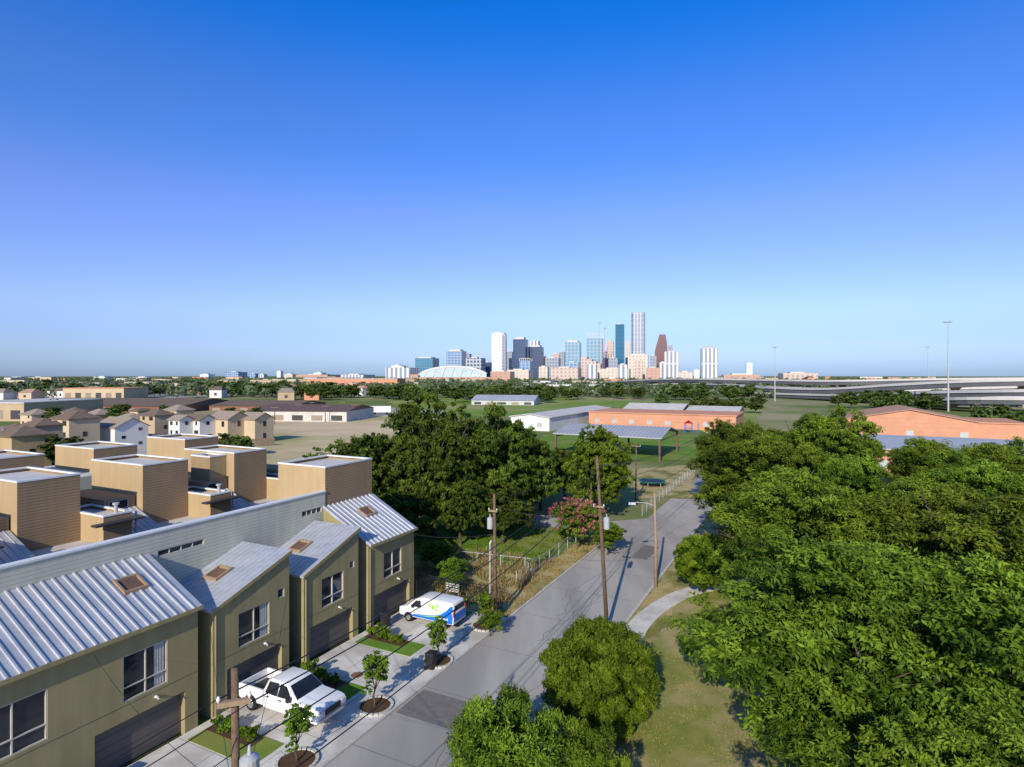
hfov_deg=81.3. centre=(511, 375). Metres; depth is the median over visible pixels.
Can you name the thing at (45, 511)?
townhouse
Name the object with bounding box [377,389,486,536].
shade tree
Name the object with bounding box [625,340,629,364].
office tower
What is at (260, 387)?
broadleaf tree
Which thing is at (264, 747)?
lawn
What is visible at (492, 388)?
broadleaf tree
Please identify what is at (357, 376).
office tower
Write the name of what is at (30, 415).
house
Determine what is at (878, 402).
broadleaf tree
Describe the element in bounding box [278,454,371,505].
roof tower
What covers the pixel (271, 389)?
broadleaf tree
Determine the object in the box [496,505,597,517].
power line
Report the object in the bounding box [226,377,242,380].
building
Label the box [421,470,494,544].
shade tree
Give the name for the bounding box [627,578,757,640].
path
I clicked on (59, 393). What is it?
building
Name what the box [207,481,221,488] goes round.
window
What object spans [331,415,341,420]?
door
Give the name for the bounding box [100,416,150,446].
house
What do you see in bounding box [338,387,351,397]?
broadleaf tree
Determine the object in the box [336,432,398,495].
shade tree
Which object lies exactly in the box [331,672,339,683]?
shrub
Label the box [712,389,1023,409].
highway overpass
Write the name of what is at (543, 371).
office tower
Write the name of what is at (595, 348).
office tower
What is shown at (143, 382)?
building
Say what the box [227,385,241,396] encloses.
broadleaf tree
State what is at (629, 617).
kerb
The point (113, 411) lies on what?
broadleaf tree
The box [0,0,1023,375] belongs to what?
sky
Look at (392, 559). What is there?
window
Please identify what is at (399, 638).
shrub
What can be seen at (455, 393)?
broadleaf tree
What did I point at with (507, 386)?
broadleaf tree
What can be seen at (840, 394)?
broadleaf tree
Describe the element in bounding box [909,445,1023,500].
park tree
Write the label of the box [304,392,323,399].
building
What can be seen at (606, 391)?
broadleaf tree
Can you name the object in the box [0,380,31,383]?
building
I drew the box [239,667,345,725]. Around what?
pickup truck
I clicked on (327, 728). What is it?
driveway
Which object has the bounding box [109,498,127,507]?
window
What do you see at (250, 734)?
shrub
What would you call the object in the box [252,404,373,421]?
warehouse
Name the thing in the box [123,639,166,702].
window
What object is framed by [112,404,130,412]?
broadleaf tree
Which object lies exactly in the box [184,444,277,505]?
townhouse
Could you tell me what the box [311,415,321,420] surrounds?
door
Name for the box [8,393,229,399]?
lot
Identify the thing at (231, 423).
house
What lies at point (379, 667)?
young tree
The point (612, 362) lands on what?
office tower
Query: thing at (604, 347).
tower crane
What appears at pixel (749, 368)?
office tower
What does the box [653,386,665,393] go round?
broadleaf tree
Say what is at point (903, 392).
broadleaf tree
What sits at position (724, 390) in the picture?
broadleaf tree
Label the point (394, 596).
garage door
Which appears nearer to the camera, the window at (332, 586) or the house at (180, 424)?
the window at (332, 586)
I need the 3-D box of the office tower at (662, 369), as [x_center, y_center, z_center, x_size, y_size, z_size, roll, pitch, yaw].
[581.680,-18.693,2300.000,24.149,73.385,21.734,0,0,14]
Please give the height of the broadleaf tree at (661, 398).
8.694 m
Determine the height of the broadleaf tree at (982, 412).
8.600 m
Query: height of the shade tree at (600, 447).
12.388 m
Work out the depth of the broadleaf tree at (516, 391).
405.69 m
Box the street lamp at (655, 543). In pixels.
[628,493,656,587]
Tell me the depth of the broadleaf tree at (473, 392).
385.34 m
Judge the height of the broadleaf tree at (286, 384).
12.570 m
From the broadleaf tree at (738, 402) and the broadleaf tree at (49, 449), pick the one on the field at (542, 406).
the broadleaf tree at (738, 402)
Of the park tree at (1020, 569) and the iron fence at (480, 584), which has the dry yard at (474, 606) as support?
the iron fence at (480, 584)
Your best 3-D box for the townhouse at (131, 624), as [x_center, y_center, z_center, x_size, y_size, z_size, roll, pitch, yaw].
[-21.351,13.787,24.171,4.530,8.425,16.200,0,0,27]
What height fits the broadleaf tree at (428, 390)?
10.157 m
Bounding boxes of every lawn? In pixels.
[187,725,283,760]
[329,676,362,700]
[355,637,424,656]
[414,516,585,569]
[541,435,705,461]
[551,512,1023,766]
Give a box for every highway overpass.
[607,377,1023,387]
[650,378,1023,407]
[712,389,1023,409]
[904,386,1017,391]
[941,396,1023,409]
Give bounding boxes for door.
[10,410,19,418]
[65,393,70,397]
[75,393,80,397]
[85,393,90,397]
[95,693,180,766]
[116,393,121,397]
[227,644,277,699]
[273,415,282,419]
[292,415,302,419]
[310,609,348,658]
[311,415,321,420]
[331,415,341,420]
[374,580,405,622]
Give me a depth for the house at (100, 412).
213.00 m
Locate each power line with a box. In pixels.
[93,654,196,766]
[101,701,213,766]
[147,701,251,766]
[210,625,228,766]
[214,466,593,701]
[240,483,597,749]
[252,466,601,701]
[253,592,287,751]
[296,503,597,766]
[411,533,490,537]
[496,488,589,526]
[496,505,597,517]
[497,462,588,498]
[594,432,704,466]
[601,442,706,482]
[603,458,699,501]
[606,431,712,465]
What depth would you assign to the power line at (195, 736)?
12.79 m
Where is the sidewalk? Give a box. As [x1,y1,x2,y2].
[179,616,471,766]
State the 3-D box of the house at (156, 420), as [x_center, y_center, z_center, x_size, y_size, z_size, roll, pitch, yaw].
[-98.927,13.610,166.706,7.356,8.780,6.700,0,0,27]
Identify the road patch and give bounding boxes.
[396,690,466,730]
[631,545,657,559]
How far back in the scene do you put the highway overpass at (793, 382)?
534.54 m
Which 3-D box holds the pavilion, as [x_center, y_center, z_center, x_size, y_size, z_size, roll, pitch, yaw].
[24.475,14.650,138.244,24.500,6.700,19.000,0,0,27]
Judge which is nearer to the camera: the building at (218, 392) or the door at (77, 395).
the door at (77, 395)
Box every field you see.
[254,416,437,464]
[384,398,766,425]
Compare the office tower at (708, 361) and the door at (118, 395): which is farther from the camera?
the office tower at (708, 361)
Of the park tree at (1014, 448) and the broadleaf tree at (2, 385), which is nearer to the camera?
the park tree at (1014, 448)
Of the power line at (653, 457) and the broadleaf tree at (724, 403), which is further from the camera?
the broadleaf tree at (724, 403)
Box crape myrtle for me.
[548,497,606,547]
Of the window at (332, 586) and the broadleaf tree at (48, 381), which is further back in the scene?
the broadleaf tree at (48, 381)
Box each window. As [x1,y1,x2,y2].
[0,688,46,760]
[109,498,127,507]
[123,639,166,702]
[158,539,203,556]
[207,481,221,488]
[238,601,268,647]
[278,587,283,598]
[302,507,320,516]
[322,571,342,607]
[384,547,400,578]
[878,460,887,467]
[906,430,913,435]
[960,432,967,437]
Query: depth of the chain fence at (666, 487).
89.50 m
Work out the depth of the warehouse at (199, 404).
307.41 m
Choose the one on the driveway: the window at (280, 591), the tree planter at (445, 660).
the tree planter at (445, 660)
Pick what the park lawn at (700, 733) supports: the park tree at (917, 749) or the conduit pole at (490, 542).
the park tree at (917, 749)
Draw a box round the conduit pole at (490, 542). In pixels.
[489,540,491,608]
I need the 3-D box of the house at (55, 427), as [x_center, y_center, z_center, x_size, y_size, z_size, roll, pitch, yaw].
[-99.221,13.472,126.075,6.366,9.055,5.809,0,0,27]
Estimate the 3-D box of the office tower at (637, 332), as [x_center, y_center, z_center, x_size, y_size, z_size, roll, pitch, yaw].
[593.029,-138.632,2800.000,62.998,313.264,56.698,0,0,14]
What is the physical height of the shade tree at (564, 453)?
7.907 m
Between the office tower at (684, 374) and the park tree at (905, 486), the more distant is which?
the office tower at (684, 374)
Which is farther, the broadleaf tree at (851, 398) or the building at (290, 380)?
the building at (290, 380)
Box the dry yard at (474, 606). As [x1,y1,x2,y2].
[414,559,552,610]
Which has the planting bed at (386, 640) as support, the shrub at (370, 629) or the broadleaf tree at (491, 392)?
the shrub at (370, 629)
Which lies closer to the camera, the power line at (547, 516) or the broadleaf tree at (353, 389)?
the power line at (547, 516)
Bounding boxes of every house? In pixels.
[0,425,54,466]
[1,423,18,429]
[18,409,46,423]
[19,418,65,460]
[48,410,102,441]
[60,407,89,413]
[88,409,108,420]
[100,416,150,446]
[117,413,139,419]
[129,407,148,413]
[138,409,177,435]
[162,405,195,415]
[166,415,194,433]
[191,414,215,435]
[211,410,247,437]
[243,412,275,443]
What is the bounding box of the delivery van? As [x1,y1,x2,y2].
[399,592,465,627]
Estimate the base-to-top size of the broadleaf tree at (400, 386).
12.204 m
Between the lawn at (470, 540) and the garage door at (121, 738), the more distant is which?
the lawn at (470, 540)
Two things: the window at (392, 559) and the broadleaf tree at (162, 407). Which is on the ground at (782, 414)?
the broadleaf tree at (162, 407)
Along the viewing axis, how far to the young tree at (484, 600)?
42.43 m
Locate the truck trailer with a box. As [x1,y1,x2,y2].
[371,406,391,414]
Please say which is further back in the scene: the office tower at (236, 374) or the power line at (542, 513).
the office tower at (236, 374)
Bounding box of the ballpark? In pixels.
[410,366,490,380]
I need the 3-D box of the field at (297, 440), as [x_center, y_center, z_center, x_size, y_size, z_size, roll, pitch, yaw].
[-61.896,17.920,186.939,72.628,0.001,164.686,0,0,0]
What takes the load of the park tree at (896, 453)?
on the ground at (782, 414)
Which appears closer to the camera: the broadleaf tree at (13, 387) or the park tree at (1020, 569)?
the park tree at (1020, 569)
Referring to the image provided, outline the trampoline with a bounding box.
[638,478,665,487]
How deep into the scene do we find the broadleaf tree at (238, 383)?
542.80 m
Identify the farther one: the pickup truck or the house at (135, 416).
the house at (135, 416)
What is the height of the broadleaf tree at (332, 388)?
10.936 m
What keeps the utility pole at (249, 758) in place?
on the ground at (782, 414)
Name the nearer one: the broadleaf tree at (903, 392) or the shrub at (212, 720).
the shrub at (212, 720)
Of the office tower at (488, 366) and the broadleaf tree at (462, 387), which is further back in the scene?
the office tower at (488, 366)
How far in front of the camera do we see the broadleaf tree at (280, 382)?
550.48 m
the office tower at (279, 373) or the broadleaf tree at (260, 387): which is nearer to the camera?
the broadleaf tree at (260, 387)
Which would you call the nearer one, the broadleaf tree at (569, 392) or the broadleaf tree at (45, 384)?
the broadleaf tree at (569, 392)
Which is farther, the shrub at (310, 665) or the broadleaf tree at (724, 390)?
the broadleaf tree at (724, 390)
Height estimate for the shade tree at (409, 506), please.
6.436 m
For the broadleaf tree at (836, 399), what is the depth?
345.20 m
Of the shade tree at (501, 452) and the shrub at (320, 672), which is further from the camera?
the shade tree at (501, 452)
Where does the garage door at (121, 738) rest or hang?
in the townhouse at (131, 624)
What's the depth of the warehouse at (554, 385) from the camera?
719.06 m
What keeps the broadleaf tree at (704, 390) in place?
on the ground at (782, 414)
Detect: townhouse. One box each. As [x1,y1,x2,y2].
[0,433,218,489]
[0,466,160,555]
[0,516,35,564]
[0,553,203,766]
[91,454,251,526]
[181,541,291,718]
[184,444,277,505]
[280,520,360,665]
[323,493,417,629]
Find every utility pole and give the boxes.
[216,666,259,766]
[487,494,496,612]
[589,483,591,528]
[593,456,609,619]
[631,442,640,501]
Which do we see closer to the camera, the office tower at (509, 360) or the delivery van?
the delivery van
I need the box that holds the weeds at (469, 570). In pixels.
[414,545,542,605]
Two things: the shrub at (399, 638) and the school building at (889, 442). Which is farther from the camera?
the school building at (889, 442)
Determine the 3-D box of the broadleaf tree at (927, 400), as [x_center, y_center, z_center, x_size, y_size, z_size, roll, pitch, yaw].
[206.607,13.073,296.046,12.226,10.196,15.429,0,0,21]
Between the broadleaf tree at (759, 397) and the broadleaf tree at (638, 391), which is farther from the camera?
the broadleaf tree at (638, 391)
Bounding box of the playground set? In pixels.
[684,420,707,432]
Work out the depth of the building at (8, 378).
1619.03 m
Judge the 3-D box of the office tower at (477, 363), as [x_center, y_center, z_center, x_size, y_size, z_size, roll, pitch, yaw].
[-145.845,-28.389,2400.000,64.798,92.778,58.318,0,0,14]
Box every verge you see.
[481,537,596,617]
[626,524,721,649]
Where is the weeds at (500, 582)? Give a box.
[414,543,552,603]
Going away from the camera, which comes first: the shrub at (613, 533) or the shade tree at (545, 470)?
the shrub at (613, 533)
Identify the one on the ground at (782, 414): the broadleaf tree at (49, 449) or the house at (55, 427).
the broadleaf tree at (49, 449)
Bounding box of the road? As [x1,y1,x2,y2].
[326,475,710,766]
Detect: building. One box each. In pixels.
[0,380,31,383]
[0,389,16,399]
[4,377,15,379]
[18,389,43,398]
[40,377,57,380]
[47,388,62,397]
[124,382,166,385]
[209,386,227,397]
[217,379,233,381]
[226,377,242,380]
[250,380,282,383]
[278,379,297,381]
[278,388,295,399]
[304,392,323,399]
[357,386,366,395]
[588,408,743,429]
[623,403,689,409]
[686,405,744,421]
[843,405,980,437]
[861,434,1023,474]
[964,417,1023,439]
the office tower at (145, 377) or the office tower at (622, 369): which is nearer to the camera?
the office tower at (622, 369)
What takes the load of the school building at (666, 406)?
on the ground at (782, 414)
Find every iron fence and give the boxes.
[416,576,427,597]
[429,574,501,607]
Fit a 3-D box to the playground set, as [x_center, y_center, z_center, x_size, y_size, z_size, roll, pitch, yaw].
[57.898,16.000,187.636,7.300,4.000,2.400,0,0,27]
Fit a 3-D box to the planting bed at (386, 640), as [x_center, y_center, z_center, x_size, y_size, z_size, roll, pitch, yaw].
[-8.480,17.840,40.392,3.250,0.020,0.850,0,0,27]
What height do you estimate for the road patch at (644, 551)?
0.001 m
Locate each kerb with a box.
[318,545,599,766]
[624,506,713,622]
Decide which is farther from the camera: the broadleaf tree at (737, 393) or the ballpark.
the ballpark
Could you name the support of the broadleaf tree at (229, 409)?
on the ground at (782, 414)
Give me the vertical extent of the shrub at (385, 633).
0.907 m
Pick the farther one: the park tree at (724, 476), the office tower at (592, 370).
the office tower at (592, 370)
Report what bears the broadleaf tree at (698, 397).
on the field at (542, 406)
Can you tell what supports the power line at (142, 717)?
attached to the utility pole at (249, 758)
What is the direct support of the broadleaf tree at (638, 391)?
on the ground at (782, 414)
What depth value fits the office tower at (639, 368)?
2238.05 m
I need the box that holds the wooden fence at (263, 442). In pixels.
[251,438,274,445]
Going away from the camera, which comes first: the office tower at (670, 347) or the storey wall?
the storey wall
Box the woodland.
[0,376,1004,397]
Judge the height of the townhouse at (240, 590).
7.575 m
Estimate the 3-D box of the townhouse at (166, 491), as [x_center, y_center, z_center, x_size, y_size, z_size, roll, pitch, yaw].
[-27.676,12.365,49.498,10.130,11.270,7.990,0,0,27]
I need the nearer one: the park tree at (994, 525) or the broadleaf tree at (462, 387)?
the park tree at (994, 525)
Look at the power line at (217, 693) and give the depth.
20.43 m
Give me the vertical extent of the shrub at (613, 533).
3.574 m
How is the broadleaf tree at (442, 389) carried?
on the ground at (782, 414)
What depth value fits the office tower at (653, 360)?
2587.87 m
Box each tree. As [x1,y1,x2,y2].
[0,383,10,388]
[7,385,18,391]
[31,382,50,390]
[36,433,83,462]
[41,379,54,382]
[44,407,62,419]
[69,383,83,387]
[102,384,113,386]
[103,407,124,414]
[103,414,122,418]
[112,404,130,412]
[151,385,162,395]
[158,405,168,408]
[216,380,229,387]
[217,433,235,445]
[224,407,235,410]
[226,381,244,395]
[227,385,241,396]
[229,435,254,446]
[250,407,261,411]
[256,384,272,396]
[261,385,279,396]
[274,380,286,386]
[281,382,292,387]
[282,703,315,761]
[293,384,306,397]
[302,438,348,457]
[304,385,317,395]
[315,384,330,400]
[328,385,338,397]
[335,385,343,397]
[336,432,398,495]
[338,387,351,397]
[344,384,360,397]
[358,650,388,705]
[367,385,383,398]
[374,489,437,532]
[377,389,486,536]
[380,403,444,517]
[383,386,399,399]
[395,384,405,399]
[398,388,405,395]
[400,392,414,400]
[403,386,419,399]
[416,387,428,396]
[420,388,438,400]
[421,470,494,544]
[425,615,448,660]
[437,385,451,397]
[444,387,465,402]
[444,679,578,766]
[452,400,538,529]
[455,385,467,398]
[460,386,475,399]
[466,388,484,398]
[473,592,494,615]
[476,483,536,543]
[484,389,500,394]
[485,387,498,392]
[495,387,504,394]
[498,383,513,390]
[503,388,512,394]
[508,387,525,394]
[517,424,564,517]
[522,385,530,394]
[524,386,551,397]
[538,439,568,510]
[538,612,661,738]
[540,390,556,402]
[554,447,576,502]
[559,386,568,397]
[561,388,576,399]
[561,423,636,516]
[563,715,633,766]
[573,387,582,398]
[598,386,611,394]
[611,384,625,398]
[629,387,648,398]
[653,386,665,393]
[654,394,668,402]
[664,385,684,399]
[664,526,1023,766]
[672,533,729,592]
[681,386,691,399]
[685,418,766,477]
[686,389,700,396]
[689,395,704,403]
[689,400,702,405]
[691,421,828,517]
[696,384,712,395]
[703,398,712,405]
[706,465,886,600]
[708,396,721,405]
[718,385,735,400]
[719,400,733,405]
[725,388,743,398]
[729,397,746,407]
[740,386,752,396]
[745,394,767,402]
[745,398,765,412]
[746,384,757,396]
[751,700,1023,766]
[763,403,887,478]
[784,443,893,500]
[828,533,943,594]
[830,395,842,405]
[837,391,852,396]
[838,426,884,475]
[839,392,862,407]
[856,471,987,532]
[858,485,1023,576]
[859,390,871,403]
[860,392,883,407]
[867,396,885,407]
[876,557,1023,744]
[880,392,893,405]
[883,439,1023,491]
[886,435,946,473]
[887,394,914,406]
[896,390,914,400]
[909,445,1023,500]
[913,394,924,409]
[915,392,944,409]
[969,406,999,417]
[980,436,1023,476]
[988,403,1015,417]
[1001,410,1023,419]
[1013,415,1023,421]
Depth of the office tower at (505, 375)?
1972.06 m
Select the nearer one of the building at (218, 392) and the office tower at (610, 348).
the building at (218, 392)
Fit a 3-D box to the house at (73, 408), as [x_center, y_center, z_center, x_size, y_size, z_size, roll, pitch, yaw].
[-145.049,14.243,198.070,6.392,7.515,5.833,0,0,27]
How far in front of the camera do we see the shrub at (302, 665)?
35.54 m
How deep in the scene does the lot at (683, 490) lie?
99.46 m
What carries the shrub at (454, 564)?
on the dry yard at (474, 606)
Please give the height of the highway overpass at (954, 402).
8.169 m
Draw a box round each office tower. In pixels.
[94,376,117,378]
[129,376,163,378]
[200,373,214,377]
[226,371,246,377]
[250,373,257,377]
[258,373,266,377]
[277,370,282,377]
[284,373,297,378]
[296,374,339,377]
[340,374,374,377]
[385,366,418,378]
[415,357,438,372]
[446,349,466,365]
[466,357,485,371]
[486,361,491,376]
[490,370,514,380]
[492,332,505,370]
[502,334,506,369]
[507,351,512,369]
[507,369,532,379]
[513,337,527,368]
[519,358,531,369]
[528,345,543,378]
[529,340,539,346]
[539,366,548,377]
[545,357,560,378]
[551,367,580,380]
[559,351,564,366]
[565,340,580,367]
[566,361,579,367]
[581,357,601,378]
[586,333,603,368]
[587,363,596,380]
[598,368,630,379]
[605,352,606,368]
[606,340,613,367]
[608,357,617,367]
[615,324,624,364]
[618,363,627,379]
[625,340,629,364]
[628,354,648,378]
[631,312,644,353]
[635,359,642,378]
[646,367,659,378]
[650,355,656,367]
[655,334,666,367]
[660,361,665,378]
[665,351,678,377]
[668,345,672,350]
[678,371,692,377]
[694,369,698,377]
[700,346,717,377]
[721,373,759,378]
[746,362,752,374]
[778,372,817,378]
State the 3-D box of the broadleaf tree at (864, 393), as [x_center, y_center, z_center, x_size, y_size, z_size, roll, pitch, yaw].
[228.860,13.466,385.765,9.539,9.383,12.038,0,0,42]
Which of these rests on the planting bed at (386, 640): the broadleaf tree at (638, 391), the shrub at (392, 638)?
the shrub at (392, 638)
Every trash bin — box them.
[379,610,391,626]
[424,649,437,669]
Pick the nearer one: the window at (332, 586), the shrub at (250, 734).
the shrub at (250, 734)
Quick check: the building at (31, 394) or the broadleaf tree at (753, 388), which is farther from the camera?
the broadleaf tree at (753, 388)
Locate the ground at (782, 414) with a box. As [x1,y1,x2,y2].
[0,376,1023,766]
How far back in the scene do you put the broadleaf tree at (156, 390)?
516.36 m
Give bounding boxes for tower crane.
[604,328,606,368]
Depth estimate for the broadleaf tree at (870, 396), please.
331.19 m
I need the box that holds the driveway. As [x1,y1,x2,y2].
[127,610,504,766]
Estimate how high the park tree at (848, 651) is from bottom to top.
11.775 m
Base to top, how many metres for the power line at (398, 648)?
1.705 m
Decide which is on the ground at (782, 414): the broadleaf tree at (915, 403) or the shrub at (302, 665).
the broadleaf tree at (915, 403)
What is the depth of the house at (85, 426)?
140.40 m
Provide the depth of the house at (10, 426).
149.91 m
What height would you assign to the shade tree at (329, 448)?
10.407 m
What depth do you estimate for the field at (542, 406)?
360.29 m
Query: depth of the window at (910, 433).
167.55 m
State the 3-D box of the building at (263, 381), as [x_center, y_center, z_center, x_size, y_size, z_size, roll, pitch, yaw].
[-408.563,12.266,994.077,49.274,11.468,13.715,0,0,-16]
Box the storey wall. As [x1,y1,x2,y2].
[0,490,325,592]
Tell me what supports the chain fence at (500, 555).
on the dry yard at (474, 606)
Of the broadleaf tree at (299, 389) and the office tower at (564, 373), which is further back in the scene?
the office tower at (564, 373)
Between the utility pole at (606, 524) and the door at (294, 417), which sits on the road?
the utility pole at (606, 524)
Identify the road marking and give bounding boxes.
[353,478,707,766]
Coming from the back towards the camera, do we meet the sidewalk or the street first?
the street
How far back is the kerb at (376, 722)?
34.87 m
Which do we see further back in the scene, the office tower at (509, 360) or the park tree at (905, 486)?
the office tower at (509, 360)
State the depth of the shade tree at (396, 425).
70.93 m
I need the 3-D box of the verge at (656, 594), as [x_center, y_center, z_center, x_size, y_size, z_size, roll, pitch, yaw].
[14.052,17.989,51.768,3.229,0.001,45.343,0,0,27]
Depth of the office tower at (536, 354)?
2733.19 m
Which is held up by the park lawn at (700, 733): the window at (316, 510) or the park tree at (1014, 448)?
the park tree at (1014, 448)
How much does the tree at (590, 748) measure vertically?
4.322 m
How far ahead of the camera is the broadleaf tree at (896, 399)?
290.27 m
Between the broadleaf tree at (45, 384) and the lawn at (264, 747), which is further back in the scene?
the broadleaf tree at (45, 384)
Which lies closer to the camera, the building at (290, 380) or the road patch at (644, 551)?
the road patch at (644, 551)
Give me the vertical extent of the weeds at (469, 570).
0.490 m
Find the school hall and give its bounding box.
[509,405,609,430]
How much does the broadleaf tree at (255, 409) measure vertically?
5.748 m
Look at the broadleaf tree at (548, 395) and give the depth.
390.80 m
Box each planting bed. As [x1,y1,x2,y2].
[205,725,264,746]
[317,678,345,688]
[364,633,408,645]
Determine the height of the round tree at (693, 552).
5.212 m
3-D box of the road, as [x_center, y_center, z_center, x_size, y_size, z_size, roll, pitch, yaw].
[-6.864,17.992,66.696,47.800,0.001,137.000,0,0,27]
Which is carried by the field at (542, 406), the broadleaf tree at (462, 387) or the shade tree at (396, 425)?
the broadleaf tree at (462, 387)
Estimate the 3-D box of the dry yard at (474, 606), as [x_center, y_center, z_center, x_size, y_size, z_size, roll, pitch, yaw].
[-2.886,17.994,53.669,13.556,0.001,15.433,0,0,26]
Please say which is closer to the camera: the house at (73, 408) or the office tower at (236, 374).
the house at (73, 408)
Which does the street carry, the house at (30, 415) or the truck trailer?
the truck trailer
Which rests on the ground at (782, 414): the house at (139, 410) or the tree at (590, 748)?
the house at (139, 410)
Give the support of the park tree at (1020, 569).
on the park lawn at (700, 733)
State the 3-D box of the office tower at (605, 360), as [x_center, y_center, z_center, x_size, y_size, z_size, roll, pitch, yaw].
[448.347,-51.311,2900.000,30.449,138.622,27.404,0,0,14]
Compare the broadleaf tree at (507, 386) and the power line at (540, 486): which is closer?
the power line at (540, 486)
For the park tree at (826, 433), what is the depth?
64.12 m
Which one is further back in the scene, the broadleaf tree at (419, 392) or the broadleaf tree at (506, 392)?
the broadleaf tree at (506, 392)
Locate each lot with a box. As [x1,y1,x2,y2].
[0,426,146,461]
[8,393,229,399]
[630,465,694,498]
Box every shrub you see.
[210,715,224,726]
[215,715,230,732]
[221,719,239,733]
[239,725,248,737]
[245,725,259,742]
[300,661,307,669]
[305,658,318,673]
[313,666,328,677]
[322,673,330,680]
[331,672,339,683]
[366,626,376,633]
[372,622,383,637]
[376,625,391,639]
[388,634,396,641]
[396,633,403,643]
[414,539,459,570]
[434,556,470,574]
[437,570,466,592]
[476,609,504,636]
[555,528,573,539]
[586,521,627,554]
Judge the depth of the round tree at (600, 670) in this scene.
29.11 m
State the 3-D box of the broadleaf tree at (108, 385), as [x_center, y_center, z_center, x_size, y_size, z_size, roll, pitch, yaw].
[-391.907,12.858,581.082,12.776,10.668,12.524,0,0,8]
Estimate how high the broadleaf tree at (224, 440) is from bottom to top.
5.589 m
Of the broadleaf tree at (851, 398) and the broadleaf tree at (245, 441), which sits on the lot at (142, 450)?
the broadleaf tree at (245, 441)
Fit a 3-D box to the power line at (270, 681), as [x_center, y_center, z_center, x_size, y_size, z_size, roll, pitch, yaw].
[-9.942,11.572,24.843,0.017,2.161,22.529,0,0,-18]
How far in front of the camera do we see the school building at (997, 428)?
163.93 m
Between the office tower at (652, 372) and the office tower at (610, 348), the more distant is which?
the office tower at (610, 348)
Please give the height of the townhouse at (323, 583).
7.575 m
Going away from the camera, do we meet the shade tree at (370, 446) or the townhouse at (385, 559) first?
the townhouse at (385, 559)
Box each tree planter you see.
[274,747,318,766]
[357,695,393,716]
[422,652,452,668]
[471,619,494,631]
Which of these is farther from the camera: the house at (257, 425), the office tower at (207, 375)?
the office tower at (207, 375)
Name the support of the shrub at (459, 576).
on the dry yard at (474, 606)
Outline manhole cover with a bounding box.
[351,672,362,677]
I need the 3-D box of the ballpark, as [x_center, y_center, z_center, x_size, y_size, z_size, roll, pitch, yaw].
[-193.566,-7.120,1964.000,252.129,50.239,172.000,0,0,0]
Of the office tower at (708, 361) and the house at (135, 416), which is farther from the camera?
the office tower at (708, 361)
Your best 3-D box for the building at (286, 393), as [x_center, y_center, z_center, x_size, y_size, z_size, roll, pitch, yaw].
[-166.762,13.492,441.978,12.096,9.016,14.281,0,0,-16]
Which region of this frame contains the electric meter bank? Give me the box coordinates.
[446,582,458,592]
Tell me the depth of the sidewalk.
33.90 m
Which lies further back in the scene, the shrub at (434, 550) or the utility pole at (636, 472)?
the utility pole at (636, 472)
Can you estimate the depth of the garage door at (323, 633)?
39.17 m
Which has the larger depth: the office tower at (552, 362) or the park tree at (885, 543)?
the office tower at (552, 362)
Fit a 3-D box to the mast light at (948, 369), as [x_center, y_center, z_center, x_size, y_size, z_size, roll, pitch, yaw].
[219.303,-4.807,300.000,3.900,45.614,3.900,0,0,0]
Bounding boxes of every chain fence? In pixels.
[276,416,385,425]
[415,546,535,569]
[516,532,583,581]
[642,466,697,515]
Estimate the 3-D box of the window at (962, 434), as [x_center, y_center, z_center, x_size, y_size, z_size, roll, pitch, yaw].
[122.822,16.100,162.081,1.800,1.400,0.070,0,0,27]
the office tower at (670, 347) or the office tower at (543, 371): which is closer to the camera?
the office tower at (543, 371)
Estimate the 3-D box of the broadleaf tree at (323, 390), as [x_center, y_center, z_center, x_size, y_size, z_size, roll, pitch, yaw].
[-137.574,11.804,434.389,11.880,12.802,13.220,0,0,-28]
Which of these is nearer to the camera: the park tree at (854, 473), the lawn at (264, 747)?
the lawn at (264, 747)
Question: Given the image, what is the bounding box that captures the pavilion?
[553,423,679,461]
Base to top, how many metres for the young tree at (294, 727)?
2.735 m
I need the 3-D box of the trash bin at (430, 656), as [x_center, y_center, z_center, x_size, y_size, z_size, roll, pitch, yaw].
[-4.929,17.339,36.396,0.659,1.075,0.634,0,0,27]
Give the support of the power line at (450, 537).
attached to the utility pole at (491, 522)
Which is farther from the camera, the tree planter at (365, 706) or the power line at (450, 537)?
the power line at (450, 537)
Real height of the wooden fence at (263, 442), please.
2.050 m
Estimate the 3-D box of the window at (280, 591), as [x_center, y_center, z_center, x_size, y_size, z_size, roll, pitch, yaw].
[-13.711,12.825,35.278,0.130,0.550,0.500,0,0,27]
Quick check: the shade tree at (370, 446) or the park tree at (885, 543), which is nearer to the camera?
the park tree at (885, 543)
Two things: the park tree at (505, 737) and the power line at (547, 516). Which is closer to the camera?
the park tree at (505, 737)
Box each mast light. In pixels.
[772,347,777,400]
[943,321,952,411]
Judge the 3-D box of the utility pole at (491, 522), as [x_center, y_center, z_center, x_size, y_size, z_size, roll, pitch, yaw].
[-1.429,13.400,43.331,0.770,9.602,0.568,0,0,0]
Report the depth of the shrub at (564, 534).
63.81 m
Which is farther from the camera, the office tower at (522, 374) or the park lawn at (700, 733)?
the office tower at (522, 374)
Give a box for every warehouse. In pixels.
[0,398,103,420]
[98,398,228,411]
[208,400,325,410]
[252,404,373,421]
[307,378,405,385]
[471,395,540,404]
[523,384,604,390]
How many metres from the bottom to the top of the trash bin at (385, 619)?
1.075 m
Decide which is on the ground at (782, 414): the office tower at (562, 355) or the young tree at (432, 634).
the office tower at (562, 355)

